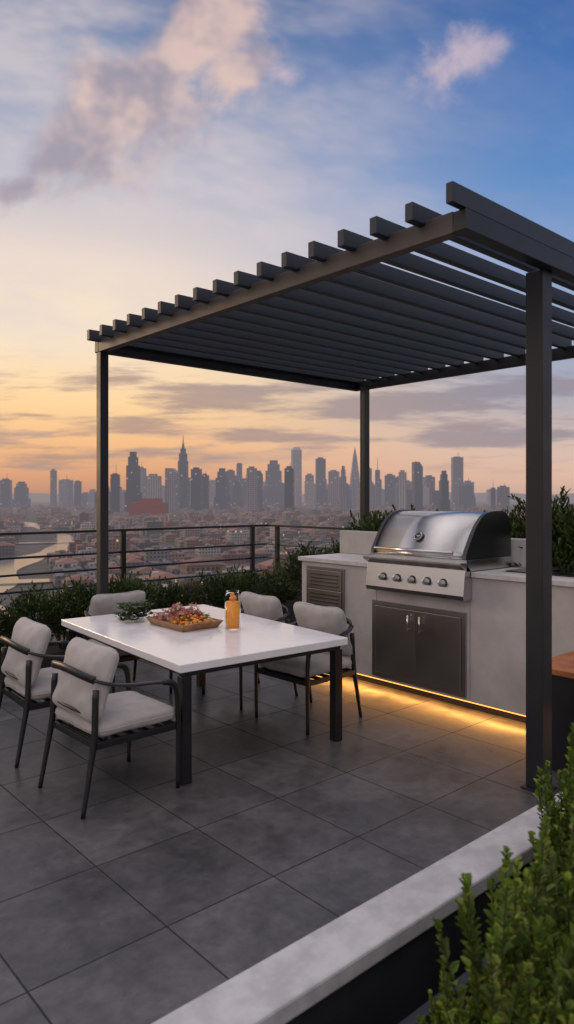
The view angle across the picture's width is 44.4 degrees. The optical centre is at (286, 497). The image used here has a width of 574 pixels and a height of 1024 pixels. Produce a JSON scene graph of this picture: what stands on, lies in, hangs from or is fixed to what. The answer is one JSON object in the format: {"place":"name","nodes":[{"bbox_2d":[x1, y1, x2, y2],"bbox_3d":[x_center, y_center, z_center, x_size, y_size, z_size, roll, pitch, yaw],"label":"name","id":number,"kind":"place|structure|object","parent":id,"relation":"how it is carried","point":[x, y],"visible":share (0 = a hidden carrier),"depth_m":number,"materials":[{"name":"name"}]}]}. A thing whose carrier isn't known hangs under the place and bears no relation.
{"place":"outdoors","nodes":[
{"label":"outdoors","id":0,"kind":"place"},
{"bbox_2d":[0,521,73,615],"bbox_3d":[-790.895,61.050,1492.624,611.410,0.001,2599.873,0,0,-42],"label":"river water","id":1,"kind":"structure","parent":0,"point":[11,566],"depth_m":674.96,"materials":[{"name":"grey liquid"}]},
{"bbox_2d":[53,563,82,583],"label":"apartment block","id":2,"kind":"structure","parent":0,"point":[66,566],"depth_m":492.84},
{"bbox_2d":[54,569,89,587],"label":"apartment block","id":3,"kind":"structure","parent":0,"point":[58,577],"depth_m":467.25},
{"bbox_2d":[65,574,91,586],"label":"apartment block","id":4,"kind":"structure","parent":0,"point":[76,577],"depth_m":417.86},
{"bbox_2d":[110,473,119,512],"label":"skyscraper","id":5,"kind":"structure","parent":0,"point":[114,492],"depth_m":2582.42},
{"bbox_2d":[0,565,257,583],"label":"river water","id":6,"kind":"structure","parent":0,"point":[50,580],"depth_m":511.94,"materials":[{"name":"grey liquid"}]},
{"bbox_2d":[140,467,145,497],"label":"skyscraper","id":7,"kind":"structure","parent":0,"point":[142,478],"depth_m":2974.86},
{"bbox_2d":[128,567,160,579],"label":"apartment block","id":8,"kind":"structure","parent":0,"point":[141,570],"depth_m":508.52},
{"bbox_2d":[136,539,158,549],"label":"apartment block","id":9,"kind":"structure","parent":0,"point":[145,543],"depth_m":815.81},
{"bbox_2d":[144,571,176,585],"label":"apartment block","id":10,"kind":"structure","parent":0,"point":[162,574],"depth_m":435.02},
{"bbox_2d":[175,571,226,590],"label":"apartment block","id":11,"kind":"structure","parent":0,"point":[196,573],"depth_m":341.02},
{"bbox_2d":[209,480,215,506],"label":"skyscraper","id":12,"kind":"structure","parent":0,"point":[212,488],"depth_m":4182.79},
{"bbox_2d":[258,559,272,576],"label":"apartment block","id":13,"kind":"structure","parent":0,"point":[267,565],"depth_m":545.53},
{"bbox_2d":[0,502,573,640],"bbox_3d":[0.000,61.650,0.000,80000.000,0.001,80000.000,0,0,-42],"label":"ground","id":14,"kind":"structure","parent":0,"point":[23,547],"depth_m":779.75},
{"bbox_2d":[0,478,11,507],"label":"skyscraper","id":15,"kind":"structure","parent":14,"relation":"on","point":[5,492],"depth_m":3502.23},
{"bbox_2d":[0,541,14,555],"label":"apartment block","id":16,"kind":"structure","parent":14,"relation":"on","point":[6,549],"depth_m":742.23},
{"bbox_2d":[12,481,30,507],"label":"skyscraper","id":17,"kind":"structure","parent":14,"relation":"on","point":[21,493],"depth_m":4106.62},
{"bbox_2d":[50,469,56,506],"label":"skyscraper","id":18,"kind":"structure","parent":14,"relation":"on","point":[53,487],"depth_m":3598.08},
{"bbox_2d":[49,556,80,575],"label":"apartment block","id":19,"kind":"structure","parent":14,"relation":"on","point":[52,560],"depth_m":564.62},
{"bbox_2d":[59,479,72,506],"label":"skyscraper","id":20,"kind":"structure","parent":14,"relation":"on","point":[66,491],"depth_m":4170.64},
{"bbox_2d":[55,557,77,566],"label":"apartment block","id":21,"kind":"structure","parent":14,"relation":"on","point":[60,562],"depth_m":538.16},
{"bbox_2d":[74,480,81,507],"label":"skyscraper","id":22,"kind":"structure","parent":14,"relation":"on","point":[77,492],"depth_m":3575.26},
{"bbox_2d":[108,535,130,555],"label":"apartment block","id":23,"kind":"structure","parent":14,"relation":"on","point":[114,543],"depth_m":675.33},
{"bbox_2d":[124,452,141,511],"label":"skyscraper","id":24,"kind":"structure","parent":14,"relation":"on","point":[132,493],"depth_m":2703.11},
{"bbox_2d":[126,558,143,575],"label":"apartment block","id":25,"kind":"structure","parent":14,"relation":"on","point":[132,562],"depth_m":554.01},
{"bbox_2d":[129,498,167,515],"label":"warehouse","id":26,"kind":"structure","parent":14,"relation":"on","point":[155,506],"depth_m":2120.00,"materials":[{"name":"red brick"}]},
{"bbox_2d":[145,474,161,497],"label":"skyscraper","id":27,"kind":"structure","parent":14,"relation":"on","point":[153,485],"depth_m":2675.86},
{"bbox_2d":[144,546,169,564],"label":"apartment block","id":28,"kind":"structure","parent":14,"relation":"on","point":[152,556],"depth_m":615.60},
{"bbox_2d":[149,558,172,571],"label":"apartment block","id":29,"kind":"structure","parent":14,"relation":"on","point":[161,561],"depth_m":589.57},
{"bbox_2d":[163,533,177,542],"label":"apartment block","id":30,"kind":"structure","parent":14,"relation":"on","point":[169,537],"depth_m":955.76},
{"bbox_2d":[165,468,178,510],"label":"skyscraper","id":31,"kind":"structure","parent":14,"relation":"on","point":[172,487],"depth_m":2705.04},
{"bbox_2d":[178,438,189,508],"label":"skyscraper","id":32,"kind":"structure","parent":14,"relation":"on","point":[184,490],"depth_m":3052.59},
{"bbox_2d":[182,529,199,537],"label":"apartment block","id":33,"kind":"structure","parent":14,"relation":"on","point":[186,533],"depth_m":966.20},
{"bbox_2d":[184,538,198,549],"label":"apartment block","id":34,"kind":"structure","parent":14,"relation":"on","point":[190,542],"depth_m":835.66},
{"bbox_2d":[191,467,201,510],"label":"skyscraper","id":35,"kind":"structure","parent":14,"relation":"on","point":[196,488],"depth_m":2847.25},
{"bbox_2d":[180,556,221,574],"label":"apartment block","id":36,"kind":"structure","parent":14,"relation":"on","point":[191,568],"depth_m":441.52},
{"bbox_2d":[202,474,208,508],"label":"skyscraper","id":37,"kind":"structure","parent":14,"relation":"on","point":[205,490],"depth_m":3128.19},
{"bbox_2d":[195,544,220,554],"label":"apartment block","id":38,"kind":"structure","parent":14,"relation":"on","point":[206,551],"depth_m":761.38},
{"bbox_2d":[214,468,229,509],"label":"skyscraper","id":39,"kind":"structure","parent":14,"relation":"on","point":[222,499],"depth_m":3157.75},
{"bbox_2d":[227,469,234,499],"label":"skyscraper","id":40,"kind":"structure","parent":14,"relation":"on","point":[231,474],"depth_m":4054.08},
{"bbox_2d":[218,550,245,562],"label":"apartment block","id":41,"kind":"structure","parent":14,"relation":"on","point":[230,554],"depth_m":666.06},
{"bbox_2d":[226,528,241,543],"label":"apartment block","id":42,"kind":"structure","parent":14,"relation":"on","point":[233,535],"depth_m":851.89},
{"bbox_2d":[230,481,243,506],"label":"skyscraper","id":43,"kind":"structure","parent":14,"relation":"on","point":[236,500],"depth_m":3772.87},
{"bbox_2d":[241,478,246,504],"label":"skyscraper","id":44,"kind":"structure","parent":14,"relation":"on","point":[244,487],"depth_m":4008.85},
{"bbox_2d":[247,466,256,511],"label":"skyscraper","id":45,"kind":"structure","parent":14,"relation":"on","point":[251,487],"depth_m":2545.02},
{"bbox_2d":[245,549,271,562],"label":"apartment block","id":46,"kind":"structure","parent":14,"relation":"on","point":[259,553],"depth_m":673.24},
{"bbox_2d":[257,471,262,507],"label":"skyscraper","id":47,"kind":"structure","parent":14,"relation":"on","point":[259,489],"depth_m":3246.92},
{"bbox_2d":[263,460,283,506],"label":"skyscraper","id":48,"kind":"structure","parent":14,"relation":"on","point":[273,494],"depth_m":4023.24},
{"bbox_2d":[0,504,564,541],"bbox_3d":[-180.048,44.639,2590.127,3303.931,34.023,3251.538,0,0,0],"label":"city blocks","id":49,"kind":"structure","parent":14,"relation":"on","point":[65,518],"depth_m":1594.93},
{"bbox_2d":[273,548,299,567],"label":"apartment block","id":50,"kind":"structure","parent":14,"relation":"on","point":[284,554],"depth_m":522.25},
{"bbox_2d":[291,447,301,506],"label":"skyscraper","id":51,"kind":"structure","parent":14,"relation":"on","point":[296,458],"depth_m":3754.56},
{"bbox_2d":[305,481,315,508],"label":"skyscraper","id":52,"kind":"structure","parent":14,"relation":"on","point":[310,494],"depth_m":3389.59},
{"bbox_2d":[315,457,325,506],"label":"skyscraper","id":53,"kind":"structure","parent":14,"relation":"on","point":[320,472],"depth_m":3926.32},
{"bbox_2d":[328,470,338,508],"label":"skyscraper","id":54,"kind":"structure","parent":14,"relation":"on","point":[333,487],"depth_m":3393.68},
{"bbox_2d":[338,483,351,508],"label":"skyscraper","id":55,"kind":"structure","parent":14,"relation":"on","point":[348,496],"depth_m":3296.49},
{"bbox_2d":[350,448,359,507],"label":"skyscraper","id":56,"kind":"structure","parent":14,"relation":"on","point":[355,486],"depth_m":3513.61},
{"bbox_2d":[369,485,378,508],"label":"skyscraper","id":57,"kind":"structure","parent":14,"relation":"on","point":[373,496],"depth_m":3318.23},
{"bbox_2d":[385,474,394,506],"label":"skyscraper","id":58,"kind":"structure","parent":14,"relation":"on","point":[389,490],"depth_m":4162.37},
{"bbox_2d":[399,470,406,508],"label":"skyscraper","id":59,"kind":"structure","parent":14,"relation":"on","point":[402,489],"depth_m":2559.92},
{"bbox_2d":[423,486,429,505],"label":"skyscraper","id":60,"kind":"structure","parent":14,"relation":"on","point":[426,495],"depth_m":3773.41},
{"bbox_2d":[423,475,434,504],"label":"skyscraper","id":61,"kind":"structure","parent":14,"relation":"on","point":[428,480],"depth_m":3808.63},
{"bbox_2d":[451,456,462,507],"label":"skyscraper","id":62,"kind":"structure","parent":14,"relation":"on","point":[456,472],"depth_m":3589.64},
{"bbox_2d":[464,485,472,508],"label":"skyscraper","id":63,"kind":"structure","parent":14,"relation":"on","point":[468,496],"depth_m":3292.00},
{"bbox_2d":[497,483,509,508],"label":"skyscraper","id":64,"kind":"structure","parent":14,"relation":"on","point":[503,499],"depth_m":3453.46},
{"bbox_2d":[0,0,573,494],"label":"sky","id":65,"kind":"structure","parent":0,"point":[152,152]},
{"bbox_2d":[284,466,293,511],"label":"skyscraper","id":66,"kind":"structure","parent":0,"point":[288,486],"depth_m":2523.04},
{"bbox_2d":[12,492,573,501],"bbox_3d":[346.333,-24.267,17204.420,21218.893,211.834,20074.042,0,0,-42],"label":"hills","id":67,"kind":"structure","parent":0,"point":[45,497],"depth_m":11867.61,"materials":[{"name":"grey"}]},
{"bbox_2d":[339,466,346,511],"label":"skyscraper","id":68,"kind":"structure","parent":0,"point":[342,502],"depth_m":2655.85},
{"bbox_2d":[412,462,422,510],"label":"skyscraper","id":69,"kind":"structure","parent":0,"point":[417,485],"depth_m":2687.96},
{"bbox_2d":[438,471,449,510],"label":"skyscraper","id":70,"kind":"structure","parent":0,"point":[443,502],"depth_m":2518.50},
{"bbox_2d":[399,913,573,1023],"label":"planter","id":71,"kind":"object","parent":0,"point":[424,1008],"depth_m":2.40,"materials":[{"name":"metal"}]},
{"bbox_2d":[417,963,483,1023],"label":"shrub","id":72,"kind":"object","parent":71,"relation":"on","point":[460,1017],"visible":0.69,"depth_m":2.03,"materials":[{"name":"green plant"}]},
{"bbox_2d":[432,817,573,1023],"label":"shrub","id":73,"kind":"object","parent":71,"relation":"on","point":[516,960],"visible":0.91,"depth_m":1.97,"materials":[{"name":"green plant"}]},
{"bbox_2d":[485,968,563,1023],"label":"shrub","id":74,"kind":"object","parent":71,"relation":"on","point":[535,1013],"visible":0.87,"depth_m":1.77,"materials":[{"name":"green plant"}]},
{"bbox_2d":[513,817,573,1014],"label":"shrub","id":75,"kind":"object","parent":71,"relation":"on","point":[550,892],"visible":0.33,"depth_m":2.25,"materials":[{"name":"green plant"}]},
{"bbox_2d":[532,723,573,916],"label":"shrub","id":76,"kind":"object","parent":71,"relation":"on","point":[556,815],"visible":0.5,"depth_m":2.94,"materials":[{"name":"green plant"}]},
{"bbox_2d":[554,801,573,894],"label":"shrub","id":77,"kind":"object","parent":71,"relation":"on","point":[561,836],"visible":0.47,"depth_m":2.65,"materials":[{"name":"green plant"}]},
{"bbox_2d":[552,504,573,569],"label":"bush","id":78,"kind":"object","parent":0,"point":[568,537],"visible":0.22,"depth_m":5.59,"materials":[{"name":"green plant"}]},
{"bbox_3d":[0.359,31.780,3.361,13.000,59.740,10.550,0,0,-42],"label":"building","id":79,"kind":"object","parent":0,"visible":0},
{"bbox_2d":[0,656,569,1023],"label":"terrace floor","id":80,"kind":"structure","parent":79,"relation":"on","point":[145,891],"depth_m":3.52,"materials":[{"name":"tile"}]},
{"bbox_2d":[0,638,90,668],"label":"planter","id":81,"kind":"object","parent":80,"relation":"on","point":[54,649],"depth_m":6.99,"materials":[{"name":"metal"}]},
{"bbox_2d":[0,580,80,643],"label":"bush","id":82,"kind":"object","parent":81,"relation":"in","point":[24,605],"visible":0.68,"depth_m":6.89,"materials":[{"name":"green plant"}]},
{"bbox_2d":[27,580,89,648],"bbox_3d":[-2.279,1.243,7.272,0.882,0.775,0.843,0,0,24],"label":"bush","id":83,"kind":"object","parent":81,"relation":"in","point":[58,638],"visible":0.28,"depth_m":7.11,"materials":[{"name":"green plant"}]},
{"bbox_2d":[50,575,116,636],"bbox_3d":[-2.144,1.216,7.435,0.819,0.828,0.933,0,0,36],"label":"bush","id":84,"kind":"object","parent":81,"relation":"in","point":[82,590],"visible":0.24,"depth_m":7.22,"materials":[{"name":"green plant"}]},
{"bbox_2d":[78,573,148,608],"bbox_3d":[-1.894,1.216,7.518,0.933,0.828,0.819,0,0,-5],"label":"bush","id":85,"kind":"object","parent":81,"relation":"in","point":[117,588],"visible":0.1,"depth_m":7.47,"materials":[{"name":"green plant"}]},
{"bbox_2d":[95,568,167,609],"bbox_3d":[-1.704,1.209,7.664,0.972,0.854,0.929,0,0,-1],"label":"bush","id":86,"kind":"object","parent":81,"relation":"in","point":[151,587],"visible":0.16,"depth_m":7.68,"materials":[{"name":"green plant"}]},
{"bbox_2d":[136,575,180,609],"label":"bush","id":87,"kind":"object","parent":81,"relation":"in","point":[163,594],"visible":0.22,"depth_m":7.83,"materials":[{"name":"green plant"}]},
{"bbox_2d":[149,576,208,609],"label":"bush","id":88,"kind":"object","parent":81,"relation":"in","point":[177,598],"visible":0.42,"depth_m":7.92,"materials":[{"name":"green plant"}]},
{"bbox_2d":[163,576,209,605],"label":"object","id":89,"kind":"object","parent":81,"relation":"in","point":[188,588],"depth_m":8.22,"materials":[{"name":"green plant"}]},
{"bbox_2d":[186,569,243,612],"bbox_3d":[-0.953,1.238,8.484,0.878,0.779,0.770,0,0,30],"label":"bush","id":90,"kind":"object","parent":81,"relation":"in","point":[217,585],"visible":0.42,"depth_m":8.38,"materials":[{"name":"green plant"}]},
{"bbox_2d":[200,563,259,607],"bbox_3d":[-0.649,1.228,8.645,0.922,0.810,0.881,0,0,-26],"label":"bush","id":91,"kind":"object","parent":81,"relation":"in","point":[239,582],"visible":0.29,"depth_m":8.55,"materials":[{"name":"green plant"}]},
{"bbox_2d":[222,564,275,609],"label":"bush","id":92,"kind":"object","parent":81,"relation":"in","point":[252,578],"visible":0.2,"depth_m":8.75,"materials":[{"name":"green plant"}]},
{"bbox_2d":[260,561,301,598],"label":"bush","id":93,"kind":"object","parent":81,"relation":"in","point":[280,571],"visible":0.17,"depth_m":9.13,"materials":[{"name":"green plant"}]},
{"bbox_2d":[0,617,107,767],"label":"dining chair","id":94,"kind":"object","parent":80,"relation":"on","point":[23,675],"visible":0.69,"depth_m":4.44,"materials":[{"name":"fabric"}]},
{"bbox_2d":[38,637,180,818],"bbox_3d":[-1.014,1.231,4.006,0.605,0.840,0.602,0,0,-43],"label":"dining chair","id":95,"kind":"object","parent":80,"relation":"on","point":[87,704],"visible":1,"depth_m":3.85,"materials":[{"name":"fabric"}]},
{"bbox_2d":[83,590,172,692],"bbox_3d":[-1.374,1.231,5.960,0.602,0.840,0.605,0,0,-43],"label":"dining chair","id":96,"kind":"object","parent":80,"relation":"on","point":[103,604],"visible":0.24,"depth_m":5.92,"materials":[{"name":"fabric"}]},
{"bbox_2d":[0,524,267,611],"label":"railing","id":97,"kind":"object","parent":80,"relation":"on","point":[123,552],"visible":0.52,"depth_m":8.22,"materials":[{"name":"black metal"}]},
{"bbox_2d":[61,604,347,784],"bbox_3d":[-0.676,1.300,5.137,1.290,0.699,1.900,0,0,-38],"label":"dining table","id":98,"kind":"object","parent":80,"relation":"on","point":[186,656],"visible":0.72,"depth_m":4.68,"materials":[{"name":"white stone"}]},
{"bbox_2d":[113,600,154,620],"bbox_3d":[-1.179,0.869,5.428,0.302,0.152,0.261,0,0,-42],"label":"herb bunch","id":99,"kind":"object","parent":98,"relation":"on","point":[130,609],"visible":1,"depth_m":5.41,"materials":[{"name":"green plant"}]},
{"bbox_2d":[146,602,222,631],"bbox_3d":[-0.766,0.866,5.230,0.383,0.165,0.566,0,0,-42],"label":"serving tray","id":100,"kind":"object","parent":98,"relation":"on","point":[177,617],"visible":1,"depth_m":5.14,"materials":[{"name":"brown wood"}]},
{"bbox_2d":[225,590,240,629],"bbox_3d":[-0.392,0.811,5.081,0.116,0.275,0.116,0,0,-42],"label":"drink glass","id":101,"kind":"object","parent":98,"relation":"on","point":[232,610],"visible":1,"depth_m":5.03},
{"bbox_2d":[202,591,297,709],"bbox_3d":[-0.310,1.231,5.875,0.605,0.840,0.602,0,0,-39],"label":"dining chair","id":102,"kind":"object","parent":80,"relation":"on","point":[264,606],"visible":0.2,"depth_m":5.83,"materials":[{"name":"fabric"}]},
{"bbox_2d":[281,598,301,625],"bbox_3d":[1.570,1.435,6.877,0.480,0.430,4.400,0,0,-42],"label":"planter","id":103,"kind":"object","parent":80,"relation":"on","point":[289,605],"visible":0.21,"depth_m":8.26,"materials":[{"name":"metal"}]},
{"bbox_2d":[249,574,299,601],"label":"bush","id":104,"kind":"object","parent":103,"relation":"in","point":[264,591],"visible":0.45,"depth_m":8.46,"materials":[{"name":"green plant"}]},
{"bbox_2d":[274,540,330,590],"bbox_3d":[0.277,0.894,8.456,0.893,0.811,0.778,0,0,-26],"label":"bush","id":105,"kind":"object","parent":103,"relation":"in","point":[294,569],"visible":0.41,"depth_m":8.33,"materials":[{"name":"green plant"}]},
{"bbox_2d":[338,509,390,551],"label":"bush","id":106,"kind":"object","parent":103,"relation":"in","point":[357,528],"visible":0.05,"depth_m":7.55,"materials":[{"name":"green plant"}]},
{"bbox_2d":[358,510,386,531],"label":"bush","id":107,"kind":"object","parent":103,"relation":"in","point":[375,521],"visible":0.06,"depth_m":7.29,"materials":[{"name":"green plant"}]},
{"bbox_2d":[475,506,565,571],"bbox_3d":[2.086,0.642,6.133,0.986,1.167,0.932,0,0,14],"label":"bush","id":108,"kind":"object","parent":103,"relation":"in","point":[515,533],"visible":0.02,"depth_m":6.03,"materials":[{"name":"green plant"}]},
{"bbox_2d":[507,485,573,567],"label":"bush","id":109,"kind":"object","parent":103,"relation":"in","point":[562,499],"visible":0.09,"depth_m":6.05,"materials":[{"name":"green plant"}]},
{"bbox_2d":[513,503,573,569],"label":"bush","id":110,"kind":"object","parent":103,"relation":"in","point":[555,557],"visible":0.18,"depth_m":5.61,"materials":[{"name":"green plant"}]},
{"bbox_2d":[254,602,361,734],"bbox_3d":[0.164,1.231,5.282,0.605,0.840,0.602,0,0,-43],"label":"dining chair","id":111,"kind":"object","parent":80,"relation":"on","point":[301,670],"visible":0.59,"depth_m":5.19,"materials":[{"name":"fabric"}]},
{"bbox_2d":[267,524,359,588],"bbox_3d":[1.526,1.055,7.619,0.050,1.390,5.368,0,0,-42],"label":"railing","id":112,"kind":"object","parent":80,"relation":"on","point":[277,557],"visible":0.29,"depth_m":9.45,"materials":[{"name":"black metal"}]},
{"bbox_2d":[87,181,573,794],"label":"pergola","id":113,"kind":"object","parent":80,"relation":"on","point":[357,315],"visible":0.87,"depth_m":4.90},
{"bbox_2d":[298,530,573,722],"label":"kitchen counter","id":114,"kind":"object","parent":80,"relation":"on","point":[471,654],"visible":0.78,"depth_m":5.62,"materials":[{"name":"concrete"}]},
{"bbox_2d":[376,605,415,679],"bbox_3d":[0.907,1.220,5.953,0.052,0.574,0.435,0,0,-42],"label":"cabinet door","id":115,"kind":"structure","parent":114,"relation":"in","point":[395,627],"depth_m":5.95,"materials":[{"name":"metal"}]},
{"bbox_2d":[363,509,511,600],"bbox_3d":[1.249,0.445,5.917,0.741,0.680,0.990,0,0,-42],"label":"gas grill","id":116,"kind":"object","parent":114,"relation":"in","point":[441,554],"visible":1,"depth_m":5.68,"materials":[{"name":"metal"}]},
{"bbox_2d":[416,611,460,690],"bbox_3d":[1.198,1.220,5.624,0.052,0.574,0.435,0,0,-42],"label":"cabinet door","id":117,"kind":"structure","parent":114,"relation":"in","point":[438,637],"depth_m":5.62,"materials":[{"name":"metal"}]},
{"bbox_2d":[502,567,573,578],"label":"cooktop","id":118,"kind":"object","parent":114,"relation":"on","point":[558,572],"visible":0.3,"depth_m":5.29,"materials":[{"name":"metal"}]},
{"bbox_2d":[552,651,573,773],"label":"side cabinet","id":119,"kind":"object","parent":80,"relation":"on","point":[562,692],"visible":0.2,"depth_m":4.21,"materials":[{"name":"black metal"}]},
{"bbox_2d":[152,792,564,1023],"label":"wall","id":120,"kind":"structure","parent":79,"relation":"on","point":[372,960],"depth_m":2.56,"materials":[{"name":"concrete"}]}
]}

